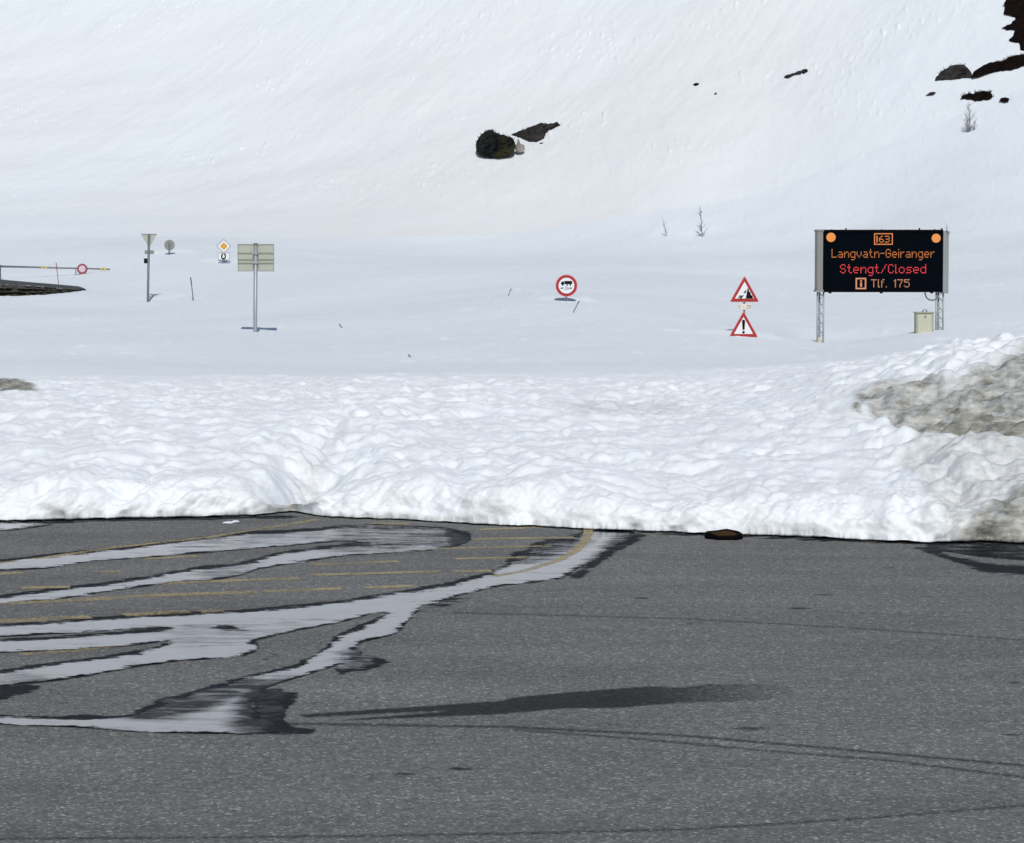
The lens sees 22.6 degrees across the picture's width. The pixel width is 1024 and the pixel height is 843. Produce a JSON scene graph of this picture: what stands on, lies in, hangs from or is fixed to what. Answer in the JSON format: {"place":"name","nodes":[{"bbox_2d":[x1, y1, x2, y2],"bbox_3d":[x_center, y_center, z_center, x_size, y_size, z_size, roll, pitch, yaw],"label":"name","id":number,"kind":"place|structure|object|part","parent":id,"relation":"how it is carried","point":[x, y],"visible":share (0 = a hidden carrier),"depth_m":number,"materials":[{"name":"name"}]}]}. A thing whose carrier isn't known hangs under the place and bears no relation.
{"place":"outdoors","nodes":[
{"label":"outdoors","id":0,"kind":"place"},
{"bbox_2d":[0,511,1023,842],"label":"asphalt lot","id":1,"kind":"structure","parent":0,"point":[652,687],"depth_m":17.64,"materials":[{"name":"grey asphalt"}]},
{"bbox_2d":[0,572,21,574],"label":"road marking","id":2,"kind":"object","parent":1,"relation":"on","point":[9,573],"visible":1,"depth_m":24.56,"materials":[{"name":"yellow paint"}]},
{"bbox_2d":[0,521,53,529],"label":"puddle","id":3,"kind":"object","parent":1,"relation":"on","point":[7,526],"visible":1,"depth_m":29.36,"materials":[{"name":"liquid"}]},
{"bbox_2d":[0,615,90,622],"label":"road marking","id":4,"kind":"object","parent":1,"relation":"on","point":[77,616],"visible":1,"depth_m":21.28,"materials":[{"name":"yellow paint"}]},
{"bbox_2d":[21,586,69,588],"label":"road marking","id":5,"kind":"object","parent":1,"relation":"on","point":[25,587],"visible":1,"depth_m":23.44,"materials":[{"name":"yellow paint"}]},
{"bbox_2d":[20,643,132,654],"bbox_3d":[-3.307,1.737,19.519,0.957,0.006,0.204,-3,4,-39],"label":"road marking","id":6,"kind":"object","parent":1,"relation":"on","point":[89,648],"visible":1,"depth_m":19.61,"materials":[{"name":"yellow paint"}]},
{"bbox_2d":[0,591,258,604],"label":"road marking","id":7,"kind":"object","parent":1,"relation":"on","point":[156,595],"visible":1,"depth_m":22.84,"materials":[{"name":"yellow paint"}]},
{"bbox_2d":[121,610,189,615],"bbox_3d":[-3.001,1.619,21.627,0.570,0.001,0.200,-1,3,-23],"label":"road marking","id":8,"kind":"object","parent":1,"relation":"on","point":[149,613],"visible":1,"depth_m":21.60,"materials":[{"name":"yellow paint"}]},
{"bbox_2d":[0,519,319,562],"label":"road marking","id":9,"kind":"object","parent":1,"relation":"on","point":[72,553],"visible":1,"depth_m":27.48,"materials":[{"name":"yellow paint"}]},
{"bbox_2d":[0,530,333,568],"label":"puddle","id":10,"kind":"object","parent":1,"relation":"on","point":[115,554],"visible":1,"depth_m":26.26,"materials":[{"name":"liquid"}]},
{"bbox_2d":[146,555,195,558],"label":"road marking","id":11,"kind":"object","parent":1,"relation":"on","point":[171,557],"visible":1,"depth_m":25.99,"materials":[{"name":"yellow paint"}]},
{"bbox_2d":[0,550,402,600],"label":"puddle","id":12,"kind":"object","parent":1,"relation":"on","point":[297,556],"visible":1,"depth_m":25.42,"materials":[{"name":"liquid"}]},
{"bbox_2d":[153,577,298,584],"bbox_3d":[-2.678,1.494,23.960,1.403,0.004,0.224,-1,3,-20],"label":"road marking","id":13,"kind":"object","parent":1,"relation":"on","point":[260,579],"visible":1,"depth_m":23.99,"materials":[{"name":"yellow paint"}]},
{"bbox_2d":[264,587,342,591],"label":"road marking","id":14,"kind":"object","parent":1,"relation":"on","point":[336,588],"visible":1,"depth_m":23.29,"materials":[{"name":"yellow paint"}]},
{"bbox_2d":[47,531,613,625],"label":"puddle","id":15,"kind":"object","parent":1,"relation":"on","point":[600,535],"visible":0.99,"depth_m":24.71,"materials":[{"name":"liquid"}]},
{"bbox_2d":[314,560,399,564],"bbox_3d":[-1.554,1.408,25.481,0.906,0.001,0.195,-1,3,-20],"label":"road marking","id":16,"kind":"object","parent":1,"relation":"on","point":[363,562],"visible":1,"depth_m":25.52,"materials":[{"name":"yellow paint"}]},
{"bbox_2d":[312,570,440,575],"bbox_3d":[-1.296,1.456,24.599,1.256,0.001,0.170,-1,3,-13],"label":"road marking","id":17,"kind":"object","parent":1,"relation":"on","point":[323,574],"visible":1,"depth_m":24.56,"materials":[{"name":"yellow paint"}]},
{"bbox_2d":[363,585,414,588],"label":"road marking","id":18,"kind":"object","parent":1,"relation":"on","point":[392,586],"visible":1,"depth_m":23.52,"materials":[{"name":"yellow paint"}]},
{"bbox_2d":[369,522,409,523],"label":"road marking","id":19,"kind":"object","parent":1,"relation":"on","point":[387,523],"visible":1,"depth_m":29.64,"materials":[{"name":"yellow paint"}]},
{"bbox_2d":[452,570,492,571],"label":"road marking","id":20,"kind":"object","parent":1,"relation":"on","point":[474,571],"visible":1,"depth_m":24.82,"materials":[{"name":"yellow paint"}]},
{"bbox_2d":[396,545,552,550],"bbox_3d":[-0.390,1.330,26.964,1.667,0.006,0.170,-1,3,-12],"label":"road marking","id":21,"kind":"object","parent":1,"relation":"on","point":[466,547],"visible":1,"depth_m":26.96,"materials":[{"name":"yellow paint"}]},
{"bbox_2d":[455,556,538,558],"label":"road marking","id":22,"kind":"object","parent":1,"relation":"on","point":[492,557],"visible":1,"depth_m":25.99,"materials":[{"name":"yellow paint"}]},
{"bbox_2d":[477,526,541,529],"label":"road marking","id":23,"kind":"object","parent":1,"relation":"on","point":[507,528],"visible":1,"depth_m":29.04,"materials":[{"name":"yellow paint"}]},
{"bbox_2d":[0,332,1023,542],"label":"snow bank","id":24,"kind":"structure","parent":1,"relation":"on","point":[925,443],"depth_m":33.03,"materials":[{"name":"white snow"}]},
{"bbox_2d":[471,536,574,539],"bbox_3d":[0.123,1.274,27.949,1.134,0.002,0.200,-1,3,-9],"label":"road marking","id":25,"kind":"object","parent":1,"relation":"on","point":[521,538],"visible":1,"depth_m":27.91,"materials":[{"name":"yellow paint"}]},
{"bbox_2d":[490,529,592,575],"bbox_3d":[0.509,1.337,26.671,0.433,0.006,4.944,1,3,12],"label":"road marking","id":26,"kind":"object","parent":1,"relation":"on","point":[575,549],"visible":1,"depth_m":26.54,"materials":[{"name":"yellow paint"}]},
{"bbox_2d":[704,529,742,539],"bbox_3d":[2.314,1.232,27.983,0.421,0.084,0.474,0,3,0],"label":"debris tray","id":27,"kind":"object","parent":1,"relation":"on","point":[725,534],"visible":1,"depth_m":27.86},
{"bbox_2d":[0,0,1023,240],"bbox_3d":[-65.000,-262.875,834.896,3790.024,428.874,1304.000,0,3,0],"label":"hillside","id":28,"kind":"structure","parent":0,"point":[292,118],"depth_m":234.71,"materials":[{"name":"white snow"}]},
{"bbox_2d":[475,129,515,157],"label":"boulder","id":29,"kind":"object","parent":28,"relation":"on","point":[491,143],"visible":1,"depth_m":221.15,"materials":[{"name":"black stone"}]},
{"bbox_2d":[515,139,524,151],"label":"pale stone","id":30,"kind":"object","parent":28,"relation":"on","point":[519,147],"visible":1,"depth_m":220.65,"materials":[{"name":"beige stone"}]},
{"bbox_2d":[511,122,559,140],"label":"rock slab","id":31,"kind":"object","parent":28,"relation":"on","point":[537,132],"visible":1,"depth_m":226.54,"materials":[{"name":"grey stone"}]},
{"bbox_2d":[784,69,807,77],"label":"stone","id":32,"kind":"object","parent":28,"relation":"on","point":[803,71],"visible":1,"depth_m":220.70,"materials":[{"name":"grey stone"}]},
{"bbox_2d":[935,63,971,80],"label":"rock outcrop","id":33,"kind":"object","parent":28,"relation":"on","point":[957,71],"visible":1,"depth_m":204.14,"materials":[{"name":"grey stone"}]},
{"bbox_2d":[964,103,977,131],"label":"bare sapling","id":34,"kind":"object","parent":28,"relation":"on","point":[969,123],"visible":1,"depth_m":190.20,"materials":[{"name":"grey plant"}]},
{"bbox_2d":[960,89,992,100],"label":"rock","id":35,"kind":"object","parent":28,"relation":"on","point":[980,95],"visible":1,"depth_m":196.90,"materials":[{"name":"black stone"}]},
{"bbox_2d":[971,53,1023,77],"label":"rock outcrop","id":36,"kind":"structure","parent":28,"relation":"on","point":[1012,62],"depth_m":201.40,"materials":[{"name":"black stone"}]},
{"bbox_2d":[999,97,1008,101],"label":"stone","id":37,"kind":"object","parent":28,"relation":"on","point":[1004,99],"visible":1,"depth_m":193.47,"materials":[{"name":"black stone"}]},
{"bbox_2d":[1002,0,1023,50],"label":"cliff","id":38,"kind":"structure","parent":28,"relation":"on","point":[1014,8],"depth_m":210.01,"materials":[{"name":"black stone"}]},
{"bbox_2d":[0,88,1023,376],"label":"snow field","id":39,"kind":"structure","parent":0,"point":[650,296],"depth_m":117.62,"materials":[{"name":"white snow"}]},
{"bbox_2d":[0,279,85,295],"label":"gravel bank","id":40,"kind":"structure","parent":39,"relation":"on","point":[10,288],"depth_m":134.18,"materials":[{"name":"grey gravel"}]},
{"bbox_2d":[0,264,109,278],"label":"road barrier","id":41,"kind":"object","parent":39,"relation":"on","point":[82,268],"visible":0.98,"depth_m":149.68,"materials":[{"name":"metal"}]},
{"bbox_2d":[141,234,156,301],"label":"yield sign","id":42,"kind":"object","parent":39,"relation":"on","point":[149,238],"visible":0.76,"depth_m":133.68,"materials":[{"name":"metal"}]},
{"bbox_2d":[164,240,174,254],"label":"round sign","id":43,"kind":"object","parent":39,"relation":"on","point":[169,245],"visible":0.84,"depth_m":154.64,"materials":[{"name":"metal"}]},
{"bbox_2d":[217,239,230,262],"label":"priority sign","id":44,"kind":"object","parent":39,"relation":"on","point":[223,246],"visible":0.93,"depth_m":149.66,"materials":[{"name":"metal"}]},
{"bbox_2d":[238,243,273,331],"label":"direction sign","id":45,"kind":"object","parent":39,"relation":"on","point":[255,257],"visible":0.84,"depth_m":79.84,"materials":[{"name":"metal"}]},
{"bbox_2d":[555,274,577,300],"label":"prohibition sign","id":46,"kind":"object","parent":39,"relation":"on","point":[566,285],"visible":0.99,"depth_m":84.86,"materials":[{"name":"metal"}]},
{"bbox_2d":[695,206,706,236],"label":"bare sapling","id":47,"kind":"object","parent":39,"relation":"on","point":[700,212],"visible":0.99,"depth_m":186.77,"materials":[{"name":"grey plant"}]},
{"bbox_2d":[730,276,758,337],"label":"warning sign","id":48,"kind":"object","parent":39,"relation":"on","point":[744,293],"visible":0.98,"depth_m":71.93,"materials":[{"name":"metal"}]},
{"bbox_2d":[813,215,949,341],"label":"message board","id":49,"kind":"object","parent":39,"relation":"on","point":[880,261],"visible":0.95,"depth_m":74.76,"materials":[{"name":"metal"}]},
{"bbox_2d":[913,309,934,333],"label":"control cabinet","id":50,"kind":"object","parent":39,"relation":"on","point":[923,322],"visible":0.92,"depth_m":74.42,"materials":[{"name":"metal"}]},
{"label":"door","id":51,"kind":"part","parent":50,"relation":"part of","materials":[{"name":"beige metal"}]}
]}

